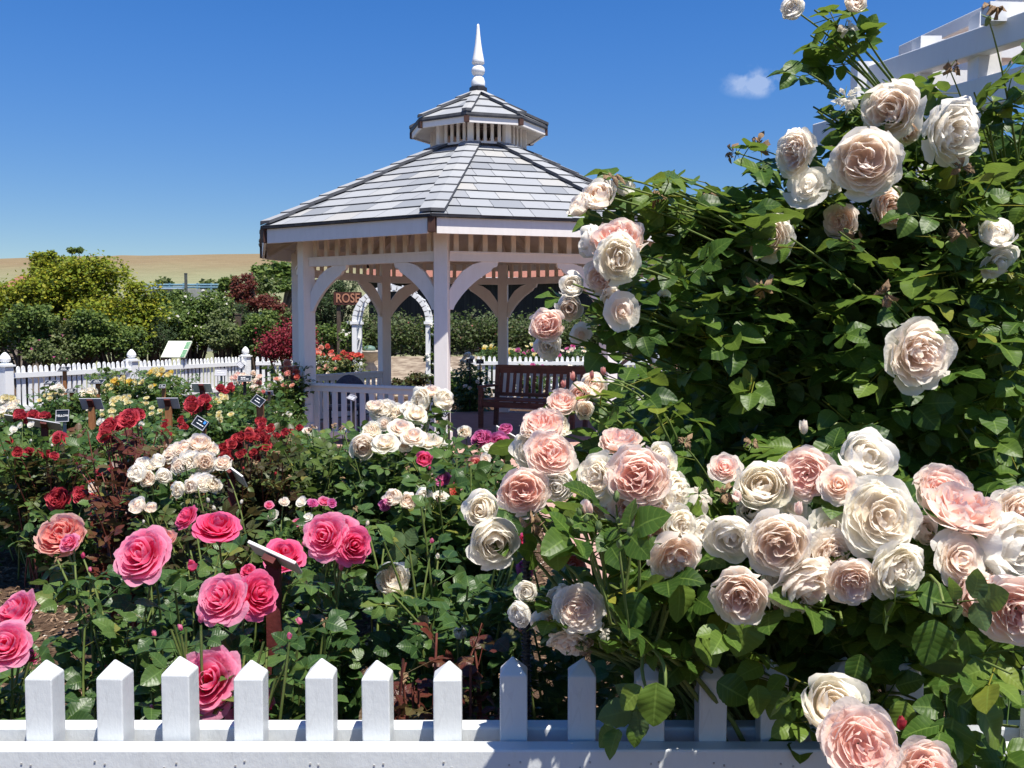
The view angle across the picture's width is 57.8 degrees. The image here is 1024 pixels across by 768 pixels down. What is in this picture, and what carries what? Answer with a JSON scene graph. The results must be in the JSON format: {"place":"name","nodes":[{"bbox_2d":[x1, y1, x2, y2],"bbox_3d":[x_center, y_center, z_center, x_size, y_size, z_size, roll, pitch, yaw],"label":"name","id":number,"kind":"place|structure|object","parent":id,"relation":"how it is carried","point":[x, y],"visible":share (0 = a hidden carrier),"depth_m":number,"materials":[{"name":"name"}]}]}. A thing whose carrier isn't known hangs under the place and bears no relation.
{"place":"outdoors","nodes":[
{"label":"outdoors","id":0,"kind":"place"},
{"bbox_2d":[211,299,250,381],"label":"shrub","id":1,"kind":"object","parent":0,"point":[239,309],"visible":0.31,"depth_m":23.24,"materials":[{"name":"green plant"}]},
{"bbox_2d":[0,254,633,387],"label":"hill","id":2,"kind":"structure","parent":0,"point":[196,268],"depth_m":110.17,"materials":[{"name":"beige soil"}]},
{"bbox_2d":[143,283,217,289],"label":"paddock rails","id":3,"kind":"object","parent":2,"relation":"on","point":[197,285],"visible":0.22,"depth_m":39.79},
{"bbox_2d":[198,278,218,289],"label":"shrub","id":4,"kind":"object","parent":2,"relation":"on","point":[203,281],"visible":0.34,"depth_m":40.63,"materials":[{"name":"green plant"}]},
{"bbox_2d":[254,275,276,294],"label":"shrub","id":5,"kind":"object","parent":2,"relation":"on","point":[265,285],"visible":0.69,"depth_m":49.58,"materials":[{"name":"green plant"}]},
{"bbox_2d":[248,260,291,279],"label":"shrub","id":6,"kind":"object","parent":2,"relation":"on","point":[275,268],"visible":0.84,"depth_m":71.00,"materials":[{"name":"green plant"}]},
{"bbox_2d":[0,388,944,717],"bbox_3d":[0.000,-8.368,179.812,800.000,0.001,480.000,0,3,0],"label":"ground","id":7,"kind":"structure","parent":0,"point":[60,614],"depth_m":5.15,"materials":[{"name":"soil"}]},
{"bbox_2d":[0,394,40,438],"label":"rose bush","id":8,"kind":"object","parent":7,"relation":"on","point":[9,404],"visible":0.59,"depth_m":8.02,"materials":[{"name":"white plant"}]},
{"bbox_2d":[1,276,44,388],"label":"shrub","id":9,"kind":"object","parent":7,"relation":"on","point":[15,351],"visible":0.14,"depth_m":25.60,"materials":[{"name":"green plant"}]},
{"bbox_2d":[0,301,59,404],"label":"shrub","id":10,"kind":"object","parent":7,"relation":"on","point":[21,325],"visible":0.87,"depth_m":19.12,"materials":[{"name":"green plant"}]},
{"bbox_2d":[2,408,78,448],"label":"rose bush","id":11,"kind":"object","parent":7,"relation":"on","point":[21,414],"visible":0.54,"depth_m":7.36,"materials":[{"name":"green plant"}]},
{"bbox_2d":[27,417,61,442],"bbox_3d":[-3.437,0.706,6.848,0.234,0.936,0.128,-1,3,-14],"label":"plant marker","id":12,"kind":"object","parent":7,"relation":"on","point":[45,426],"visible":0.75,"depth_m":6.83,"materials":[{"name":"metal"}]},
{"bbox_2d":[0,431,92,563],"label":"rose bush","id":13,"kind":"object","parent":7,"relation":"on","point":[4,539],"visible":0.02,"depth_m":6.24,"materials":[{"name":"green plant"}]},
{"bbox_2d":[0,588,94,719],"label":"rose bush","id":14,"kind":"object","parent":7,"relation":"on","point":[19,650],"visible":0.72,"depth_m":1.97,"materials":[{"name":"pink plant"}]},
{"bbox_2d":[26,382,81,437],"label":"rose bush","id":15,"kind":"object","parent":7,"relation":"on","point":[46,399],"visible":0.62,"depth_m":11.30,"materials":[{"name":"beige plant"}]},
{"bbox_2d":[0,435,109,591],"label":"rose bush","id":16,"kind":"object","parent":7,"relation":"on","point":[47,479],"visible":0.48,"depth_m":5.53,"materials":[{"name":"green plant"}]},
{"bbox_2d":[5,479,104,603],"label":"rose bush","id":17,"kind":"object","parent":7,"relation":"on","point":[57,499],"visible":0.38,"depth_m":5.32,"materials":[{"name":"green plant"}]},
{"bbox_2d":[18,303,96,391],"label":"shrub","id":18,"kind":"object","parent":7,"relation":"on","point":[54,348],"visible":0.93,"depth_m":19.36,"materials":[{"name":"green plant"}]},
{"bbox_2d":[0,421,122,580],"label":"rose bush","id":19,"kind":"object","parent":7,"relation":"on","point":[35,444],"visible":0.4,"depth_m":5.62,"materials":[{"name":"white plant"}]},
{"bbox_2d":[55,410,69,445],"bbox_3d":[-3.206,0.683,6.653,0.096,1.003,0.060,0,3,0],"label":"plant marker","id":20,"kind":"object","parent":7,"relation":"on","point":[62,416],"visible":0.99,"depth_m":6.62,"materials":[{"name":"grey metal"}]},
{"bbox_2d":[57,367,70,405],"bbox_3d":[-6.521,0.277,13.534,0.158,1.056,0.088,0,3,0],"label":"plant marker","id":21,"kind":"object","parent":7,"relation":"on","point":[64,370],"visible":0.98,"depth_m":13.52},
{"bbox_2d":[0,248,177,396],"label":"tree","id":22,"kind":"object","parent":7,"relation":"on","point":[69,284],"visible":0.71,"depth_m":21.35,"materials":[{"name":"green plant"}]},
{"bbox_2d":[79,398,103,429],"bbox_3d":[-3.907,0.602,8.640,0.202,0.945,0.084,0,3,0],"label":"plant marker","id":23,"kind":"object","parent":7,"relation":"on","point":[91,405],"visible":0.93,"depth_m":8.62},
{"bbox_2d":[62,387,129,446],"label":"rose bush","id":24,"kind":"object","parent":7,"relation":"on","point":[81,418],"visible":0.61,"depth_m":11.00,"materials":[{"name":"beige plant"}]},
{"bbox_2d":[89,380,104,397],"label":"plant marker","id":25,"kind":"object","parent":7,"relation":"on","point":[97,383],"visible":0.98,"depth_m":12.22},
{"bbox_2d":[65,305,152,385],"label":"shrub","id":26,"kind":"object","parent":7,"relation":"on","point":[98,333],"visible":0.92,"depth_m":19.81,"materials":[{"name":"green plant"}]},
{"bbox_2d":[29,513,201,719],"bbox_3d":[-1.026,0.868,2.413,0.699,1.105,0.411,2,4,26],"label":"rose bush","id":27,"kind":"object","parent":7,"relation":"on","point":[142,556],"visible":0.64,"depth_m":2.38,"materials":[{"name":"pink plant"}]},
{"bbox_2d":[83,462,149,622],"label":"rose bush","id":28,"kind":"object","parent":7,"relation":"on","point":[102,491],"visible":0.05,"depth_m":4.63,"materials":[{"name":"green plant"}]},
{"bbox_2d":[83,365,153,409],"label":"rose bush","id":29,"kind":"object","parent":7,"relation":"on","point":[124,385],"visible":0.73,"depth_m":13.02,"materials":[{"name":"green plant"}]},
{"bbox_2d":[58,414,184,495],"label":"rose bush","id":30,"kind":"object","parent":7,"relation":"on","point":[149,435],"visible":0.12,"depth_m":6.12,"materials":[{"name":"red plant"}]},
{"bbox_2d":[67,408,179,666],"bbox_3d":[-1.794,0.713,4.356,0.532,1.200,0.747,-1,3,-22],"label":"rose bush","id":31,"kind":"object","parent":7,"relation":"on","point":[112,539],"visible":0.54,"depth_m":4.30,"materials":[{"name":"green plant"}]},
{"bbox_2d":[0,347,251,421],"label":"picket fence","id":32,"kind":"object","parent":7,"relation":"on","point":[8,375],"visible":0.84,"depth_m":17.32,"materials":[{"name":"wood"}]},
{"bbox_2d":[104,394,182,437],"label":"rose bush","id":33,"kind":"object","parent":7,"relation":"on","point":[124,402],"visible":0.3,"depth_m":9.51,"materials":[{"name":"yellow plant"}]},
{"bbox_2d":[124,296,185,391],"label":"shrub","id":34,"kind":"object","parent":7,"relation":"on","point":[158,343],"visible":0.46,"depth_m":21.43,"materials":[{"name":"green plant"}]},
{"bbox_2d":[127,366,199,427],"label":"rose bush","id":35,"kind":"object","parent":7,"relation":"on","point":[177,389],"visible":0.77,"depth_m":13.33,"materials":[{"name":"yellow plant"}]},
{"bbox_2d":[143,287,192,373],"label":"shrub","id":36,"kind":"object","parent":7,"relation":"on","point":[171,296],"visible":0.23,"depth_m":24.90,"materials":[{"name":"green plant"}]},
{"bbox_2d":[156,398,179,437],"bbox_3d":[-3.045,0.608,8.241,0.189,0.978,0.084,0,3,0],"label":"plant marker","id":37,"kind":"object","parent":7,"relation":"on","point":[168,405],"visible":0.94,"depth_m":8.21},
{"bbox_2d":[112,433,238,622],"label":"rose bush","id":38,"kind":"object","parent":7,"relation":"on","point":[194,453],"visible":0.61,"depth_m":3.92,"materials":[{"name":"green plant"}]},
{"bbox_2d":[161,341,191,381],"bbox_3d":[-7.079,-0.225,19.617,0.560,1.367,0.307,1,3,14],"label":"information panel","id":39,"kind":"object","parent":7,"relation":"on","point":[176,349],"visible":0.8,"depth_m":19.57,"materials":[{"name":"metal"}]},
{"bbox_2d":[142,288,216,351],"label":"hedge","id":40,"kind":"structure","parent":7,"relation":"on","point":[195,294],"depth_m":38.05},
{"bbox_2d":[143,393,233,497],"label":"rose bush","id":41,"kind":"object","parent":7,"relation":"on","point":[194,406],"visible":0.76,"depth_m":8.35,"materials":[{"name":"red plant"}]},
{"bbox_2d":[156,287,234,395],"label":"shrub","id":42,"kind":"object","parent":7,"relation":"on","point":[189,320],"visible":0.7,"depth_m":22.77,"materials":[{"name":"green plant"}]},
{"bbox_2d":[128,455,265,650],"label":"rose bush","id":43,"kind":"object","parent":7,"relation":"on","point":[198,482],"visible":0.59,"depth_m":3.49,"materials":[{"name":"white plant"}]},
{"bbox_2d":[191,415,209,496],"bbox_3d":[-1.746,0.719,5.253,0.111,1.086,0.061,2,4,30],"label":"plant marker","id":44,"kind":"object","parent":7,"relation":"on","point":[200,423],"visible":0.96,"depth_m":5.22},
{"bbox_2d":[191,383,212,394],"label":"plant marker","id":45,"kind":"object","parent":7,"relation":"on","point":[202,388],"visible":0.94,"depth_m":9.41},
{"bbox_2d":[214,369,226,383],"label":"plant marker","id":46,"kind":"object","parent":7,"relation":"on","point":[221,373],"visible":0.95,"depth_m":14.01,"materials":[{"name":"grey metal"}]},
{"bbox_2d":[201,301,243,385],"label":"shrub","id":47,"kind":"object","parent":7,"relation":"on","point":[222,335],"visible":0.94,"depth_m":21.71,"materials":[{"name":"green plant"}]},
{"bbox_2d":[216,275,235,318],"bbox_3d":[-11.262,-2.416,36.869,0.975,3.873,0.981,-1,3,-18],"label":"tree","id":48,"kind":"object","parent":7,"relation":"on","point":[224,281],"visible":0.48,"depth_m":36.57,"materials":[{"name":"green plant"}]},
{"bbox_2d":[144,505,316,719],"bbox_3d":[-0.778,0.871,2.561,0.480,1.082,0.525,0,3,0],"label":"rose bush","id":49,"kind":"object","parent":7,"relation":"on","point":[218,530],"visible":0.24,"depth_m":2.49,"materials":[{"name":"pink plant"}]},
{"bbox_2d":[209,382,252,418],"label":"rose bush","id":50,"kind":"object","parent":7,"relation":"on","point":[229,389],"visible":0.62,"depth_m":10.37,"materials":[{"name":"green plant"}]},
{"bbox_2d":[200,393,265,461],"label":"rose bush","id":51,"kind":"object","parent":7,"relation":"on","point":[232,418],"visible":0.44,"depth_m":8.96,"materials":[{"name":"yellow plant"}]},
{"bbox_2d":[223,468,247,574],"bbox_3d":[-1.183,0.823,3.946,0.159,1.021,0.077,1,3,25],"label":"plant marker","id":52,"kind":"object","parent":7,"relation":"on","point":[234,475],"visible":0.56,"depth_m":3.93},
{"bbox_2d":[129,568,349,719],"bbox_3d":[-0.593,0.927,2.006,0.468,1.032,0.478,0,3,0],"label":"rose bush","id":53,"kind":"object","parent":7,"relation":"on","point":[219,657],"visible":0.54,"depth_m":1.94,"materials":[{"name":"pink plant"}]},
{"bbox_2d":[237,375,251,398],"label":"plant marker","id":54,"kind":"object","parent":7,"relation":"on","point":[244,379],"visible":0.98,"depth_m":11.53,"materials":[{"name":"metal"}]},
{"bbox_2d":[215,370,286,422],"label":"rose bush","id":55,"kind":"object","parent":7,"relation":"on","point":[253,386],"visible":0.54,"depth_m":12.04,"materials":[{"name":"green plant"}]},
{"bbox_2d":[225,272,286,378],"bbox_3d":[-7.272,-1.558,26.465,2.434,3.332,1.258,2,4,37],"label":"tree","id":56,"kind":"object","parent":7,"relation":"on","point":[241,291],"visible":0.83,"depth_m":26.52,"materials":[{"name":"brown plant"}]},
{"bbox_2d":[250,394,265,417],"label":"plant marker","id":57,"kind":"object","parent":7,"relation":"on","point":[258,401],"visible":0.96,"depth_m":8.33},
{"bbox_2d":[203,428,312,642],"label":"rose bush","id":58,"kind":"object","parent":7,"relation":"on","point":[255,470],"visible":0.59,"depth_m":4.26,"materials":[{"name":"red plant"}]},
{"bbox_2d":[236,308,282,389],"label":"shrub","id":59,"kind":"object","parent":7,"relation":"on","point":[268,319],"visible":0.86,"depth_m":21.82,"materials":[{"name":"green plant"}]},
{"bbox_2d":[231,416,313,473],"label":"rose bush","id":60,"kind":"object","parent":7,"relation":"on","point":[274,430],"visible":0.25,"depth_m":5.99,"materials":[{"name":"red plant"}]},
{"bbox_2d":[247,540,301,674],"bbox_3d":[-0.556,0.896,2.199,0.136,1.069,0.076,1,3,13],"label":"plant marker","id":61,"kind":"object","parent":7,"relation":"on","point":[273,561],"visible":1,"depth_m":2.18,"materials":[{"name":"wood"}]},
{"bbox_2d":[237,392,313,451],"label":"rose bush","id":62,"kind":"object","parent":7,"relation":"on","point":[273,416],"visible":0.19,"depth_m":8.82,"materials":[{"name":"green plant"}]},
{"bbox_2d":[263,293,291,331],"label":"shrub","id":63,"kind":"object","parent":7,"relation":"on","point":[286,314],"visible":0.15,"depth_m":27.83,"materials":[{"name":"green plant"}]},
{"bbox_2d":[276,277,291,330],"bbox_3d":[-9.020,-2.609,37.934,1.727,4.182,1.127,0,3,0],"label":"tree","id":64,"kind":"object","parent":7,"relation":"on","point":[285,287],"visible":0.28,"depth_m":37.67,"materials":[{"name":"green plant"}]},
{"bbox_2d":[262,359,314,436],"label":"rose bush","id":65,"kind":"object","parent":7,"relation":"on","point":[291,384],"visible":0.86,"depth_m":12.44,"materials":[{"name":"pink plant"}]},
{"bbox_2d":[253,315,323,379],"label":"shrub","id":66,"kind":"object","parent":7,"relation":"on","point":[279,346],"visible":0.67,"depth_m":19.77,"materials":[{"name":"red plant"}]},
{"bbox_2d":[256,356,329,388],"bbox_3d":[-4.898,-0.172,21.710,2.140,0.969,0.058,0,3,-5],"label":"picket fence","id":67,"kind":"object","parent":7,"relation":"on","point":[264,363],"visible":0.07,"depth_m":21.63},
{"bbox_2d":[238,423,360,579],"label":"rose bush","id":68,"kind":"object","parent":7,"relation":"on","point":[312,489],"visible":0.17,"depth_m":4.54,"materials":[{"name":"green plant"}]},
{"bbox_2d":[250,496,377,713],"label":"rose bush","id":69,"kind":"object","parent":7,"relation":"on","point":[297,525],"visible":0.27,"depth_m":3.76,"materials":[{"name":"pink plant"}]},
{"bbox_2d":[282,512,381,719],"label":"rose bush","id":70,"kind":"object","parent":7,"relation":"on","point":[342,540],"visible":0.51,"depth_m":2.25,"materials":[{"name":"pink plant"}]},
{"bbox_2d":[315,320,368,354],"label":"shrub","id":71,"kind":"object","parent":7,"relation":"on","point":[331,336],"visible":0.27,"depth_m":24.22,"materials":[{"name":"green plant"}]},
{"bbox_2d":[334,321,351,368],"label":"climbing rose","id":72,"kind":"object","parent":7,"relation":"on","point":[344,335],"visible":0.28,"depth_m":20.51,"materials":[{"name":"green plant"}]},
{"bbox_2d":[316,343,370,404],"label":"rose bush","id":73,"kind":"object","parent":7,"relation":"on","point":[328,365],"visible":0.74,"depth_m":18.38,"materials":[{"name":"green plant"}]},
{"bbox_2d":[315,280,373,353],"bbox_3d":[-5.164,-1.570,27.059,1.634,3.280,2.183,2,4,26],"label":"tree","id":74,"kind":"object","parent":7,"relation":"on","point":[328,314],"visible":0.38,"depth_m":26.63,"materials":[{"name":"green plant"}]},
{"bbox_2d":[289,420,404,597],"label":"rose bush","id":75,"kind":"object","parent":7,"relation":"on","point":[306,442],"visible":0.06,"depth_m":5.12,"materials":[{"name":"green plant"}]},
{"bbox_2d":[334,292,362,369],"bbox_3d":[-4.131,-1.002,23.420,0.694,2.620,0.151,0,3,0],"label":"rose sign","id":76,"kind":"object","parent":7,"relation":"on","point":[346,298],"visible":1,"depth_m":23.30,"materials":[{"name":"brown"}]},
{"bbox_2d":[347,394,356,428],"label":"plant marker","id":77,"kind":"object","parent":7,"relation":"on","point":[352,398],"visible":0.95,"depth_m":7.23,"materials":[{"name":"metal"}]},
{"bbox_2d":[362,345,391,383],"bbox_3d":[-3.766,-0.410,24.515,1.600,1.218,1.600,0,3,0],"label":"stone fountain","id":78,"kind":"object","parent":7,"relation":"on","point":[370,352],"visible":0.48,"depth_m":24.32,"materials":[{"name":"beige stone"}]},
{"bbox_2d":[350,284,433,385],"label":"garden arch","id":79,"kind":"structure","parent":7,"relation":"on","point":[356,322],"depth_m":20.21,"materials":[{"name":"wood"}]},
{"bbox_2d":[330,384,477,631],"bbox_3d":[-0.548,0.659,4.458,0.751,1.296,0.776,0,3,0],"label":"rose bush","id":80,"kind":"object","parent":7,"relation":"on","point":[397,439],"visible":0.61,"depth_m":4.35,"materials":[{"name":"green plant"}]},
{"bbox_2d":[391,371,429,385],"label":"shrub","id":81,"kind":"object","parent":7,"relation":"on","point":[415,379],"visible":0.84,"depth_m":18.95,"materials":[{"name":"green plant"}]},
{"bbox_2d":[423,321,433,384],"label":"climbing rose","id":82,"kind":"object","parent":7,"relation":"on","point":[431,376],"visible":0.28,"depth_m":20.36,"materials":[{"name":"green plant"}]},
{"bbox_2d":[359,615,520,719],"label":"rose bush","id":83,"kind":"object","parent":7,"relation":"on","point":[402,690],"visible":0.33,"depth_m":1.90,"materials":[{"name":"green plant"}]},
{"bbox_2d":[345,491,547,719],"bbox_3d":[-0.173,0.850,2.388,0.580,1.143,0.647,0,3,0],"label":"rose bush","id":84,"kind":"object","parent":7,"relation":"on","point":[453,628],"visible":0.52,"depth_m":2.31,"materials":[{"name":"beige plant"}]},
{"bbox_2d":[360,448,539,673],"bbox_3d":[-0.251,0.809,3.370,0.696,1.118,0.875,0,3,0],"label":"rose bush","id":85,"kind":"object","parent":7,"relation":"on","point":[451,497],"visible":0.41,"depth_m":3.15,"materials":[{"name":"green plant"}]},
{"bbox_2d":[259,24,672,454],"bbox_3d":[-0.515,-2.371,14.293,6.524,6.220,6.524,2,4,30],"label":"gazebo","id":86,"kind":"object","parent":7,"relation":"on","point":[475,191],"visible":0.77,"depth_m":12.45,"materials":[{"name":"white wood"}]},
{"bbox_2d":[329,375,368,438],"bbox_3d":[-2.306,0.310,12.982,0.540,0.900,0.490,-1,3,-20],"label":"garden chair","id":87,"kind":"object","parent":86,"relation":"on","point":[348,379],"visible":0.25,"depth_m":12.79,"materials":[{"name":"blue wood"}]},
{"bbox_2d":[477,365,587,429],"bbox_3d":[0.330,0.205,14.323,1.625,0.967,0.662,2,4,27],"label":"garden bench","id":88,"kind":"object","parent":86,"relation":"on","point":[534,403],"visible":0.7,"depth_m":14.48,"materials":[{"name":"brown wood"}]},
{"bbox_2d":[450,352,494,411],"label":"rose bush","id":89,"kind":"object","parent":7,"relation":"on","point":[462,391],"visible":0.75,"depth_m":17.62,"materials":[{"name":"green plant"}]},
{"bbox_2d":[0,531,944,716],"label":"wood chips","id":90,"kind":"object","parent":7,"relation":"on","point":[73,617],"depth_m":5.08,"materials":[{"name":"brown wood"}]},
{"bbox_2d":[365,356,580,395],"bbox_3d":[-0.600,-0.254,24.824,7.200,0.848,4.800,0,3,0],"label":"gravel walk","id":91,"kind":"structure","parent":7,"relation":"on","point":[402,367],"depth_m":25.95,"materials":[{"name":"gravel"}]},
{"bbox_2d":[450,423,522,600],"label":"rose bush","id":92,"kind":"object","parent":7,"relation":"on","point":[485,440],"visible":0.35,"depth_m":4.91,"materials":[{"name":"green plant"}]},
{"bbox_2d":[475,344,514,380],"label":"rose bush","id":93,"kind":"object","parent":7,"relation":"on","point":[490,348],"visible":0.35,"depth_m":23.37,"materials":[{"name":"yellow plant"}]},
{"bbox_2d":[321,305,700,355],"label":"hedge","id":94,"kind":"object","parent":7,"relation":"on","point":[461,333],"visible":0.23,"depth_m":28.18,"materials":[{"name":"green plant"}]},
{"bbox_2d":[0,656,1023,767],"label":"picket fence","id":95,"kind":"object","parent":7,"relation":"on","point":[115,734],"visible":0.78,"depth_m":1.61,"materials":[{"name":"white paint"}]},
{"bbox_2d":[521,536,531,719],"bbox_3d":[0.028,0.872,1.831,0.023,1.156,0.023,0,3,0],"label":"rebar stake","id":96,"kind":"object","parent":7,"relation":"on","point":[526,637],"visible":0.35,"depth_m":1.80,"materials":[{"name":"metal"}]},
{"bbox_2d":[508,342,544,360],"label":"rose bush","id":97,"kind":"object","parent":7,"relation":"on","point":[528,352],"visible":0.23,"depth_m":23.55,"materials":[{"name":"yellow plant"}]},
{"bbox_2d":[519,363,558,402],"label":"rose bush","id":98,"kind":"object","parent":7,"relation":"on","point":[536,386],"visible":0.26,"depth_m":20.49,"materials":[{"name":"green plant"}]},
{"bbox_2d":[467,356,648,396],"bbox_3d":[2.225,-0.173,21.755,6.581,0.970,0.058,0,3,1],"label":"picket fence","id":99,"kind":"object","parent":7,"relation":"on","point":[494,362],"visible":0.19,"depth_m":21.75,"materials":[{"name":"wood"}]},
{"bbox_2d":[367,269,753,354],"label":"hedge","id":100,"kind":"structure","parent":7,"relation":"on","point":[468,299],"depth_m":32.90,"materials":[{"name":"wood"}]},
{"bbox_2d":[538,344,582,365],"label":"rose bush","id":101,"kind":"object","parent":7,"relation":"on","point":[568,353],"visible":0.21,"depth_m":23.67,"materials":[{"name":"green plant"}]},
{"bbox_2d":[484,533,694,719],"bbox_3d":[0.367,0.911,2.312,0.884,1.034,0.496,0,3,8],"label":"rose bush","id":102,"kind":"object","parent":7,"relation":"on","point":[550,703],"visible":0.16,"depth_m":2.31,"materials":[{"name":"green plant"}]},
{"bbox_2d":[461,362,1023,767],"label":"climbing rose","id":103,"kind":"object","parent":7,"relation":"on","point":[805,567],"visible":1,"depth_m":1.45,"materials":[{"name":"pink plant"}]},
{"bbox_2d":[529,0,1023,716],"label":"climbing rose","id":104,"kind":"object","parent":7,"relation":"on","point":[821,304],"visible":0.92,"depth_m":1.95,"materials":[{"name":"green plant"}]},
{"bbox_2d":[813,0,1023,213],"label":"garden arbour","id":105,"kind":"object","parent":7,"relation":"on","point":[966,42],"visible":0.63,"depth_m":3.13,"materials":[{"name":"white paint"}]},
{"bbox_2d":[0,0,1023,258],"label":"sky","id":106,"kind":"structure","parent":0,"point":[128,127],"materials":[{"name":"blue"}]},
{"bbox_2d":[491,457,608,614],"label":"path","id":107,"kind":"structure","parent":0,"point":[513,462],"depth_m":7.00,"materials":[{"name":"beige brick"}]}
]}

